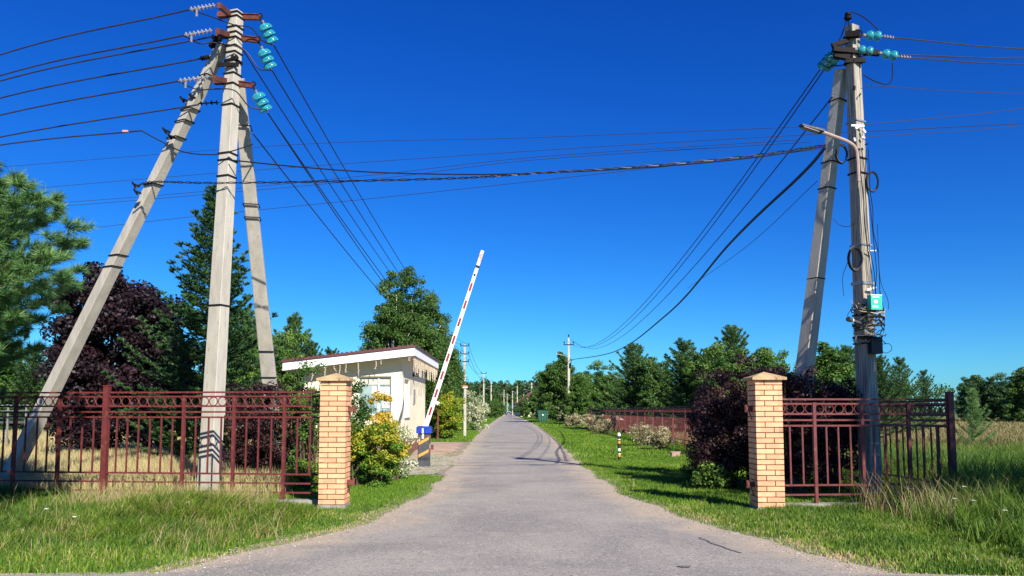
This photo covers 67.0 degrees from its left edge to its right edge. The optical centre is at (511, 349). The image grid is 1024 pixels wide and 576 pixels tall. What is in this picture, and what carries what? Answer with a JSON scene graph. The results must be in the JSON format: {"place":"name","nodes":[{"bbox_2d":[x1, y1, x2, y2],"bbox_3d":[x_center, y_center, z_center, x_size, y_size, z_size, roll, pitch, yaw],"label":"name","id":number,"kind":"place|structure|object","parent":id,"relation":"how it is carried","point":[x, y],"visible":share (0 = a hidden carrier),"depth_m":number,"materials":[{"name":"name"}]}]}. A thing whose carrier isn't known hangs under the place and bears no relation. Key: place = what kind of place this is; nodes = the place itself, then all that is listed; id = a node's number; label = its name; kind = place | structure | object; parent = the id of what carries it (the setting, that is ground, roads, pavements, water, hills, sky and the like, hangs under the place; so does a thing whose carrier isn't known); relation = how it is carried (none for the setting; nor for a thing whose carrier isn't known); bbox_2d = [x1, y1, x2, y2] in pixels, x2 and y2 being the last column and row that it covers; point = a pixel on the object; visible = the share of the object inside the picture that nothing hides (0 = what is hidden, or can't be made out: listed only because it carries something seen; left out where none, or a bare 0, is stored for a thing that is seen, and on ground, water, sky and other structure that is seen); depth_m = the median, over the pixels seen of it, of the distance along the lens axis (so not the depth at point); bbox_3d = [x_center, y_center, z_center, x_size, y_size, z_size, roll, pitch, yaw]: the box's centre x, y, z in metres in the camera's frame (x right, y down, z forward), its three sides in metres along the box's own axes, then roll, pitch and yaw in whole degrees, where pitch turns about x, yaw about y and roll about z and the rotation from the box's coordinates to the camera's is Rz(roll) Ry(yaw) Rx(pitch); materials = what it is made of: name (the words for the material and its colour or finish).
{"place":"outdoors","nodes":[
{"label":"outdoors","id":0,"kind":"place"},
{"bbox_2d":[0,481,402,574],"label":"verge grass","id":1,"kind":"structure","parent":0,"point":[83,555],"depth_m":8.33,"materials":[{"name":"green plant"}]},
{"bbox_2d":[410,442,464,457],"bbox_3d":[-2.750,3.686,28.425,2.786,0.001,14.708,0,-5,0],"label":"paved apron","id":2,"kind":"object","parent":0,"point":[447,447],"visible":0.4,"depth_m":29.61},
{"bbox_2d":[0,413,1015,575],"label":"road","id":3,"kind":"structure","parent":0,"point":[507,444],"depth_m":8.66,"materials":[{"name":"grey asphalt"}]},
{"bbox_2d":[1,411,1022,575],"bbox_3d":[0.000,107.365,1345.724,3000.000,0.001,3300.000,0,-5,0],"label":"ground","id":4,"kind":"structure","parent":0,"point":[440,474],"depth_m":9.80,"materials":[{"name":"green plant"}]},
{"bbox_2d":[0,161,99,370],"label":"pine tree","id":5,"kind":"object","parent":4,"relation":"on","point":[38,259],"visible":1,"depth_m":8.52,"materials":[{"name":"green plant"}]},
{"bbox_2d":[0,490,143,532],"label":"dark tussock","id":6,"kind":"object","parent":4,"relation":"on","point":[17,514],"visible":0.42,"depth_m":9.84,"materials":[{"name":"green plant"}]},
{"bbox_2d":[0,385,321,504],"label":"ornamental fence","id":7,"kind":"object","parent":4,"relation":"on","point":[106,405],"visible":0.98,"depth_m":12.24,"materials":[{"name":"red metal"}]},
{"bbox_2d":[0,483,323,559],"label":"tussock grass","id":8,"kind":"structure","parent":4,"relation":"on","point":[197,512],"depth_m":9.54,"materials":[{"name":"green plant"}]},
{"bbox_2d":[42,476,282,508],"bbox_3d":[-4.912,2.087,11.109,3.163,0.482,1.860,0,-5,0],"label":"dry tussock","id":9,"kind":"object","parent":4,"relation":"on","point":[122,493],"visible":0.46,"depth_m":10.93,"materials":[{"name":"beige plant"}]},
{"bbox_2d":[242,378,315,488],"bbox_3d":[-4.348,1.616,14.506,1.443,2.159,1.295,0,-5,0],"label":"purple shrub","id":10,"kind":"object","parent":4,"relation":"on","point":[276,451],"visible":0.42,"depth_m":14.32,"materials":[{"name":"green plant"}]},
{"bbox_2d":[285,459,318,490],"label":"green plant","id":11,"kind":"object","parent":4,"relation":"on","point":[315,478],"visible":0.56,"depth_m":13.95,"materials":[{"name":"green plant"}]},
{"bbox_2d":[279,360,327,489],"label":"golden bush","id":12,"kind":"object","parent":4,"relation":"on","point":[294,400],"visible":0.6,"depth_m":14.12,"materials":[{"name":"green plant"}]},
{"bbox_2d":[316,373,355,508],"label":"brick pillar","id":13,"kind":"structure","parent":4,"relation":"on","point":[335,482],"depth_m":11.52,"materials":[{"name":"brick"}]},
{"bbox_2d":[245,474,443,505],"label":"lawn grass","id":14,"kind":"structure","parent":4,"relation":"on","point":[390,485],"depth_m":13.66,"materials":[{"name":"green plant"}]},
{"bbox_2d":[281,344,439,453],"bbox_3d":[-5.161,1.921,28.276,4.260,3.584,8.020,0,-5,0],"label":"gatehouse","id":15,"kind":"object","parent":4,"relation":"on","point":[400,381],"visible":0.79,"depth_m":25.03,"materials":[{"name":"white paint"}]},
{"bbox_2d":[287,356,436,381],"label":"icicle lights","id":16,"kind":"object","parent":15,"relation":"hanging from","point":[417,364],"visible":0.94,"depth_m":26.07},
{"bbox_2d":[357,376,390,416],"bbox_3d":[-4.460,1.516,25.018,1.233,1.314,0.200,0,-4,0],"label":"window","id":17,"kind":"structure","parent":15,"relation":"in","point":[374,383],"depth_m":25.11,"materials":[{"name":"white glass"}]},
{"bbox_2d":[349,378,376,485],"bbox_3d":[-2.984,1.627,14.787,0.846,2.181,0.781,-2,-5,21],"label":"pale dogwood","id":18,"kind":"object","parent":4,"relation":"on","point":[361,415],"visible":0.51,"depth_m":14.74,"materials":[{"name":"green plant"}]},
{"bbox_2d":[349,390,411,486],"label":"golden bush","id":19,"kind":"object","parent":4,"relation":"on","point":[381,464],"visible":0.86,"depth_m":14.55,"materials":[{"name":"yellow plant"}]},
{"bbox_2d":[364,270,433,418],"bbox_3d":[-5.647,0.285,38.151,3.612,8.525,3.367,0,-5,0],"label":"birch tree","id":20,"kind":"object","parent":4,"relation":"on","point":[385,330],"visible":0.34,"depth_m":37.85,"materials":[{"name":"green plant"}]},
{"bbox_2d":[389,419,419,480],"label":"variegated bush","id":21,"kind":"object","parent":4,"relation":"on","point":[403,432],"visible":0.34,"depth_m":16.02,"materials":[{"name":"beige plant"}]},
{"bbox_2d":[381,265,452,430],"bbox_3d":[-5.047,0.149,39.115,4.181,8.947,3.977,0,-5,0],"label":"birch tree","id":22,"kind":"object","parent":4,"relation":"on","point":[428,342],"visible":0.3,"depth_m":39.01,"materials":[{"name":"green plant"}]},
{"bbox_2d":[399,455,458,474],"bbox_3d":[-2.504,3.120,21.283,1.870,0.001,8.292,0,-5,0],"label":"sandy patch","id":23,"kind":"object","parent":4,"relation":"on","point":[416,470],"visible":0.38,"depth_m":20.77,"materials":[{"name":"beige sand"}]},
{"bbox_2d":[416,250,483,466],"bbox_3d":[-1.609,0.199,20.338,1.742,5.696,0.378,0,-5,0],"label":"boom barrier","id":24,"kind":"object","parent":23,"relation":"on","point":[424,432],"visible":0.99,"depth_m":20.18,"materials":[{"name":"white metal"}]},
{"bbox_2d":[407,292,460,420],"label":"birch tree","id":25,"kind":"object","parent":4,"relation":"on","point":[438,317],"visible":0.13,"depth_m":41.84,"materials":[{"name":"green plant"}]},
{"bbox_2d":[433,318,462,433],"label":"birch tree","id":26,"kind":"object","parent":4,"relation":"on","point":[454,362],"visible":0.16,"depth_m":45.97,"materials":[{"name":"green plant"}]},
{"bbox_2d":[433,391,466,438],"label":"lime hedge","id":27,"kind":"object","parent":4,"relation":"on","point":[449,405],"visible":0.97,"depth_m":38.08,"materials":[{"name":"yellow plant"}]},
{"bbox_2d":[430,425,483,441],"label":"lawn grass","id":28,"kind":"structure","parent":4,"relation":"on","point":[471,434],"depth_m":40.45,"materials":[{"name":"green plant"}]},
{"bbox_2d":[449,349,469,431],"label":"birch tree","id":29,"kind":"object","parent":4,"relation":"on","point":[461,378],"visible":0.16,"depth_m":47.72,"materials":[{"name":"green plant"}]},
{"bbox_2d":[462,390,490,430],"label":"pale dogwood","id":30,"kind":"object","parent":4,"relation":"on","point":[474,412],"visible":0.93,"depth_m":54.52,"materials":[{"name":"white plant"}]},
{"bbox_2d":[0,364,1008,419],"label":"tree line","id":31,"kind":"object","parent":4,"relation":"on","point":[941,388],"visible":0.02,"depth_m":128.86,"materials":[{"name":"green plant"}]},
{"bbox_2d":[459,417,587,425],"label":"roadside grass","id":32,"kind":"structure","parent":4,"relation":"on","point":[535,421],"depth_m":89.27,"materials":[{"name":"green plant"}]},
{"bbox_2d":[532,351,576,421],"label":"leafy tree","id":33,"kind":"object","parent":4,"relation":"on","point":[554,378],"visible":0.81,"depth_m":94.66,"materials":[{"name":"green plant"}]},
{"bbox_2d":[564,372,601,422],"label":"leafy tree","id":34,"kind":"object","parent":4,"relation":"on","point":[581,391],"visible":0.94,"depth_m":77.21,"materials":[{"name":"green plant"}]},
{"bbox_2d":[626,421,656,446],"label":"flowering plant","id":35,"kind":"object","parent":4,"relation":"on","point":[638,430],"visible":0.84,"depth_m":30.72,"materials":[{"name":"grey plant"}]},
{"bbox_2d":[645,426,676,448],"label":"flowering plant","id":36,"kind":"object","parent":4,"relation":"on","point":[662,441],"visible":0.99,"depth_m":28.00,"materials":[{"name":"grey plant"}]},
{"bbox_2d":[681,367,739,465],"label":"purple shrub","id":37,"kind":"object","parent":4,"relation":"on","point":[690,417],"visible":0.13,"depth_m":17.09,"materials":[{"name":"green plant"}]},
{"bbox_2d":[690,458,739,489],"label":"green plant","id":38,"kind":"object","parent":4,"relation":"on","point":[707,477],"visible":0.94,"depth_m":14.02,"materials":[{"name":"green plant"}]},
{"bbox_2d":[683,368,749,487],"bbox_3d":[4.159,1.523,14.682,1.712,2.374,1.762,-3,-5,30],"label":"purple shrub","id":39,"kind":"object","parent":4,"relation":"on","point":[714,450],"visible":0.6,"depth_m":14.54,"materials":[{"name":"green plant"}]},
{"bbox_2d":[717,352,794,484],"bbox_3d":[4.653,1.353,14.253,1.717,2.643,1.599,0,-5,0],"label":"purple shrub","id":40,"kind":"object","parent":4,"relation":"on","point":[743,434],"visible":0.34,"depth_m":14.24,"materials":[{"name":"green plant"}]},
{"bbox_2d":[742,372,786,509],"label":"brick pillar","id":41,"kind":"structure","parent":4,"relation":"on","point":[765,483],"depth_m":11.16,"materials":[{"name":"brick"}]},
{"bbox_2d":[588,400,947,488],"bbox_3d":[6.532,3.705,38.745,0.052,1.633,54.175,0,-5,0],"label":"ornamental fence","id":42,"kind":"object","parent":4,"relation":"on","point":[663,421],"visible":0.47,"depth_m":30.00,"materials":[{"name":"red metal"}]},
{"bbox_2d":[747,363,843,493],"bbox_3d":[4.849,1.399,13.249,1.572,2.394,1.276,0,-5,0],"label":"purple shrub","id":43,"kind":"object","parent":4,"relation":"on","point":[791,383],"visible":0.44,"depth_m":13.01,"materials":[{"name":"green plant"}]},
{"bbox_2d":[785,376,868,491],"bbox_3d":[5.629,1.543,13.534,1.553,2.151,1.503,4,-6,-40],"label":"purple shrub","id":44,"kind":"object","parent":4,"relation":"on","point":[838,391],"visible":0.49,"depth_m":13.34,"materials":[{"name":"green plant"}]},
{"bbox_2d":[783,11,910,492],"bbox_3d":[5.690,-1.644,13.718,1.058,8.587,2.528,4,-6,-44],"label":"utility pole","id":45,"kind":"object","parent":4,"relation":"on","point":[848,80],"visible":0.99,"depth_m":13.40,"materials":[{"name":"concrete"}]},
{"bbox_2d":[4,125,826,166],"bbox_3d":[-7.147,-7.357,28.468,36.737,2.477,0.433,-2,-5,19],"label":"overhead wire","id":46,"kind":"object","parent":45,"relation":"attached to","point":[438,139],"visible":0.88,"depth_m":26.46,"materials":[{"name":"black metal"}]},
{"bbox_2d":[29,149,820,235],"bbox_3d":[-7.664,-5.318,28.390,35.365,0.141,0.260,-2,-5,20],"label":"overhead wire","id":47,"kind":"object","parent":45,"relation":"attached to","point":[436,191],"visible":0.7,"depth_m":26.48,"materials":[{"name":"black metal"}]},
{"bbox_2d":[67,142,804,205],"bbox_3d":[-7.831,-6.087,28.510,35.149,1.005,0.262,-2,-5,20],"label":"overhead wire","id":48,"kind":"object","parent":45,"relation":"attached to","point":[482,165],"visible":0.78,"depth_m":25.80,"materials":[{"name":"black metal"}]},
{"bbox_2d":[73,139,799,201],"bbox_3d":[-7.972,-6.212,28.573,34.868,1.135,0.265,-2,-5,20],"label":"overhead wire","id":49,"kind":"object","parent":45,"relation":"attached to","point":[473,163],"visible":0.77,"depth_m":25.99,"materials":[{"name":"black metal"}]},
{"bbox_2d":[10,123,1023,190],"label":"overhead wire","id":50,"kind":"object","parent":45,"relation":"attached to","point":[574,148],"visible":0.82,"depth_m":24.98,"materials":[{"name":"black metal"}]},
{"bbox_2d":[229,146,825,174],"bbox_3d":[0.291,-3.271,13.302,10.306,0.548,0.113,0,-5,-1],"label":"overhead cable","id":51,"kind":"object","parent":45,"relation":"attached to","point":[525,173],"visible":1,"depth_m":13.28,"materials":[{"name":"black rubber"}]},
{"bbox_2d":[571,69,819,347],"bbox_3d":[5.696,-2.197,49.024,0.023,3.411,70.604,0,-5,0],"label":"overhead wire","id":52,"kind":"object","parent":45,"relation":"attached to","point":[731,192],"visible":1,"depth_m":18.91,"materials":[{"name":"metal"}]},
{"bbox_2d":[571,145,827,359],"bbox_3d":[6.532,-0.904,48.813,1.354,1.597,70.810,0,-5,1],"label":"overhead cable","id":53,"kind":"object","parent":45,"relation":"attached to","point":[806,169],"visible":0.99,"depth_m":18.75,"materials":[{"name":"black rubber"}]},
{"bbox_2d":[575,71,823,346],"bbox_3d":[5.859,-2.324,49.034,0.023,3.857,70.606,0,-5,0],"label":"overhead wire","id":54,"kind":"object","parent":45,"relation":"attached to","point":[734,195],"visible":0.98,"depth_m":18.89,"materials":[{"name":"metal"}]},
{"bbox_2d":[799,124,859,181],"bbox_3d":[5.357,-3.301,12.956,1.214,0.845,0.150,1,-5,-18],"label":"street lamp","id":55,"kind":"object","parent":45,"relation":"attached to","point":[813,129],"visible":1,"depth_m":13.02,"materials":[{"name":"grey metal"}]},
{"bbox_2d":[850,300,886,353],"bbox_3d":[6.073,-0.388,13.170,0.543,0.941,0.536,0,-5,0],"label":"cable tangle","id":56,"kind":"object","parent":45,"relation":"attached to","point":[875,345],"visible":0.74,"depth_m":12.96,"materials":[{"name":"black rubber"}]},
{"bbox_2d":[782,392,957,506],"bbox_3d":[5.291,1.577,11.563,2.795,1.901,0.200,0,-5,-4],"label":"ornamental fence","id":57,"kind":"object","parent":4,"relation":"on","point":[950,424],"visible":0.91,"depth_m":11.57,"materials":[{"name":"red metal"}]},
{"bbox_2d":[766,505,974,540],"bbox_3d":[4.449,2.158,9.788,2.045,0.134,2.634,0,-5,0],"label":"verge tussock","id":58,"kind":"object","parent":4,"relation":"on","point":[862,528],"visible":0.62,"depth_m":9.26,"materials":[{"name":"green plant"}]},
{"bbox_2d":[805,461,1020,530],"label":"straw stalks","id":59,"kind":"object","parent":4,"relation":"on","point":[913,498],"visible":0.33,"depth_m":10.51,"materials":[{"name":"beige plant"}]},
{"bbox_2d":[845,466,1023,522],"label":"dry tussock","id":60,"kind":"object","parent":4,"relation":"on","point":[915,501],"visible":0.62,"depth_m":10.31,"materials":[{"name":"beige plant"}]},
{"bbox_2d":[878,456,1023,558],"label":"wild tussock","id":61,"kind":"object","parent":4,"relation":"on","point":[1011,530],"visible":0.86,"depth_m":9.59,"materials":[{"name":"green plant"}]},
{"bbox_2d":[0,0,1023,410],"label":"sky","id":62,"kind":"structure","parent":0,"point":[577,257],"materials":[{"name":"blue"}]},
{"bbox_2d":[128,430,980,575],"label":"road shoulder","id":63,"kind":"object","parent":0,"point":[464,447],"visible":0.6,"depth_m":9.10},
{"bbox_2d":[462,379,680,413],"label":"forest","id":64,"kind":"object","parent":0,"point":[504,388],"depth_m":337.56,"materials":[{"name":"green plant"}]},
{"bbox_2d":[539,425,918,511],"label":"lawn grass","id":65,"kind":"structure","parent":0,"point":[571,438],"depth_m":17.68,"materials":[{"name":"green plant"}]},
{"bbox_2d":[565,417,1023,451],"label":"heath grass","id":66,"kind":"structure","parent":0,"point":[1005,432],"depth_m":35.81,"materials":[{"name":"plant"}]},
{"bbox_2d":[666,488,1023,575],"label":"verge grass","id":67,"kind":"structure","parent":0,"point":[909,553],"depth_m":8.48,"materials":[{"name":"green plant"}]},
{"label":"heath ground","id":68,"kind":"structure","parent":0,"visible":0},
{"bbox_2d":[579,359,628,420],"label":"leafy tree","id":69,"kind":"object","parent":68,"relation":"on","point":[599,378],"visible":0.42,"depth_m":78.77,"materials":[{"name":"green plant"}]},
{"bbox_2d":[591,343,663,426],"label":"pine tree","id":70,"kind":"object","parent":68,"relation":"on","point":[629,364],"visible":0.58,"depth_m":55.61,"materials":[{"name":"green plant"}]},
{"bbox_2d":[621,356,680,427],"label":"leafy tree","id":71,"kind":"object","parent":68,"relation":"on","point":[652,382],"visible":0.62,"depth_m":53.28,"materials":[{"name":"green plant"}]},
{"bbox_2d":[638,337,703,429],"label":"pine tree","id":72,"kind":"object","parent":68,"relation":"on","point":[677,377],"visible":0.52,"depth_m":44.80,"materials":[{"name":"green plant"}]},
{"bbox_2d":[677,347,725,426],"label":"leafy tree","id":73,"kind":"object","parent":68,"relation":"on","point":[689,368],"visible":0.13,"depth_m":43.54,"materials":[{"name":"green plant"}]},
{"bbox_2d":[688,324,750,424],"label":"pine tree","id":74,"kind":"object","parent":68,"relation":"on","point":[732,334],"visible":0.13,"depth_m":43.83,"materials":[{"name":"green plant"}]},
{"bbox_2d":[684,341,762,421],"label":"leafy tree","id":75,"kind":"object","parent":68,"relation":"on","point":[721,363],"visible":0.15,"depth_m":40.89,"materials":[{"name":"green plant"}]},
{"bbox_2d":[748,347,790,371],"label":"leafy tree","id":76,"kind":"object","parent":68,"relation":"on","point":[765,357],"visible":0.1,"depth_m":41.66,"materials":[{"name":"green plant"}]},
{"bbox_2d":[787,341,855,412],"bbox_3d":[10.442,1.613,25.787,3.239,3.857,3.181,2,-5,-29],"label":"leafy tree","id":77,"kind":"object","parent":68,"relation":"on","point":[827,357],"visible":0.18,"depth_m":25.36,"materials":[{"name":"green plant"}]},
{"bbox_2d":[830,344,894,437],"bbox_3d":[12.994,1.794,29.852,3.387,4.134,3.299,-1,-5,16],"label":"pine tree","id":78,"kind":"object","parent":68,"relation":"on","point":[848,350],"visible":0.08,"depth_m":29.84,"materials":[{"name":"green plant"}]},
{"bbox_2d":[876,354,916,432],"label":"pine tree","id":79,"kind":"object","parent":68,"relation":"on","point":[884,384],"visible":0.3,"depth_m":39.59,"materials":[{"name":"green plant"}]},
{"bbox_2d":[883,356,939,431],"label":"pine tree","id":80,"kind":"object","parent":68,"relation":"on","point":[900,374],"visible":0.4,"depth_m":43.77,"materials":[{"name":"green plant"}]},
{"bbox_2d":[812,438,1023,492],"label":"wild grass","id":81,"kind":"structure","parent":68,"relation":"on","point":[959,449],"depth_m":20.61,"materials":[{"name":"green plant"}]},
{"bbox_2d":[904,369,945,428],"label":"pine tree","id":82,"kind":"object","parent":68,"relation":"on","point":[925,382],"visible":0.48,"depth_m":47.82,"materials":[{"name":"green plant"}]},
{"bbox_2d":[955,388,994,443],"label":"pine sapling","id":83,"kind":"object","parent":68,"relation":"on","point":[974,424],"visible":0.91,"depth_m":28.80,"materials":[{"name":"green plant"}]},
{"bbox_2d":[954,375,995,420],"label":"leafy tree","id":84,"kind":"object","parent":68,"relation":"on","point":[968,384],"visible":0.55,"depth_m":89.30,"materials":[{"name":"green plant"}]},
{"bbox_2d":[979,372,1023,421],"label":"leafy tree","id":85,"kind":"object","parent":68,"relation":"on","point":[997,397],"visible":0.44,"depth_m":87.27,"materials":[{"name":"green plant"}]},
{"bbox_2d":[1002,367,1023,422],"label":"leafy tree","id":86,"kind":"object","parent":68,"relation":"on","point":[1015,392],"visible":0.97,"depth_m":79.70,"materials":[{"name":"green plant"}]},
{"label":"meadow ground","id":87,"kind":"structure","parent":0,"visible":0},
{"bbox_2d":[0,341,29,429],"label":"leafy tree","id":88,"kind":"object","parent":87,"relation":"on","point":[7,375],"visible":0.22,"depth_m":49.45,"materials":[{"name":"green plant"}]},
{"bbox_2d":[0,351,53,430],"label":"pine tree","id":89,"kind":"object","parent":87,"relation":"on","point":[23,382],"visible":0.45,"depth_m":47.34,"materials":[{"name":"green plant"}]},
{"bbox_2d":[32,261,200,451],"bbox_3d":[-12.295,0.332,23.736,4.545,6.170,4.532,-2,-5,25],"label":"maple tree","id":90,"kind":"object","parent":87,"relation":"on","point":[126,305],"visible":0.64,"depth_m":23.03,"materials":[{"name":"purple plant"}]},
{"bbox_2d":[0,3,280,490],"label":"utility pole","id":91,"kind":"object","parent":87,"relation":"on","point":[235,127],"visible":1,"depth_m":13.71,"materials":[{"name":"concrete"}]},
{"bbox_2d":[0,35,183,75],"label":"overhead wire","id":92,"kind":"object","parent":91,"relation":"attached to","point":[93,53],"visible":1,"depth_m":13.66,"materials":[{"name":"metal"}]},
{"bbox_2d":[0,9,189,55],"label":"overhead wire","id":93,"kind":"object","parent":91,"relation":"attached to","point":[96,30],"visible":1,"depth_m":13.68,"materials":[{"name":"metal"}]},
{"bbox_2d":[0,104,198,137],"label":"overhead wire","id":94,"kind":"object","parent":91,"relation":"attached to","point":[100,119],"visible":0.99,"depth_m":14.06,"materials":[{"name":"metal"}]},
{"bbox_2d":[0,58,200,98],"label":"overhead wire","id":95,"kind":"object","parent":91,"relation":"attached to","point":[100,76],"visible":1,"depth_m":13.92,"materials":[{"name":"metal"}]},
{"bbox_2d":[0,36,210,81],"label":"overhead wire","id":96,"kind":"object","parent":91,"relation":"attached to","point":[105,57],"visible":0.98,"depth_m":13.96,"materials":[{"name":"metal"}]},
{"bbox_2d":[134,144,825,187],"bbox_3d":[-0.622,-3.205,13.354,12.127,0.748,0.414,0,-5,1],"label":"overhead cable","id":97,"kind":"object","parent":91,"relation":"attached to","point":[138,185],"visible":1,"depth_m":13.27,"materials":[{"name":"black rubber"}]},
{"bbox_2d":[112,322,201,448],"bbox_3d":[-11.248,1.288,24.991,3.441,4.458,3.320,0,-5,0],"label":"maple tree","id":98,"kind":"object","parent":87,"relation":"on","point":[142,440],"visible":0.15,"depth_m":23.93,"materials":[{"name":"purple plant"}]},
{"bbox_2d":[0,426,379,496],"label":"dry grass","id":99,"kind":"structure","parent":87,"relation":"on","point":[120,466],"depth_m":15.80,"materials":[{"name":"beige plant"}]},
{"bbox_2d":[101,184,320,460],"bbox_3d":[-7.777,-0.664,20.396,5.179,7.635,5.683,4,-6,-38],"label":"spruce tree","id":100,"kind":"object","parent":87,"relation":"on","point":[191,347],"visible":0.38,"depth_m":20.10,"materials":[{"name":"green plant"}]},
{"bbox_2d":[188,381,279,477],"bbox_3d":[-5.433,1.684,15.252,1.810,2.142,1.574,3,-5,-34],"label":"purple shrub","id":101,"kind":"object","parent":87,"relation":"on","point":[228,420],"visible":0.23,"depth_m":15.19,"materials":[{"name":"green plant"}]},
{"bbox_2d":[203,307,276,400],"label":"pine tree","id":102,"kind":"object","parent":87,"relation":"on","point":[251,312],"visible":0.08,"depth_m":41.75,"materials":[{"name":"green plant"}]},
{"bbox_2d":[222,379,292,476],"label":"purple shrub","id":103,"kind":"object","parent":87,"relation":"on","point":[239,454],"visible":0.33,"depth_m":14.91,"materials":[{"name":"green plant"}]},
{"bbox_2d":[232,329,311,427],"bbox_3d":[-12.459,1.819,40.154,4.917,5.768,4.277,-2,-5,23],"label":"leafy tree","id":104,"kind":"object","parent":87,"relation":"on","point":[287,378],"visible":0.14,"depth_m":39.56,"materials":[{"name":"green plant"}]},
{"bbox_2d":[272,311,317,374],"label":"pine tree","id":105,"kind":"object","parent":87,"relation":"on","point":[295,322],"visible":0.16,"depth_m":45.90,"materials":[{"name":"green plant"}]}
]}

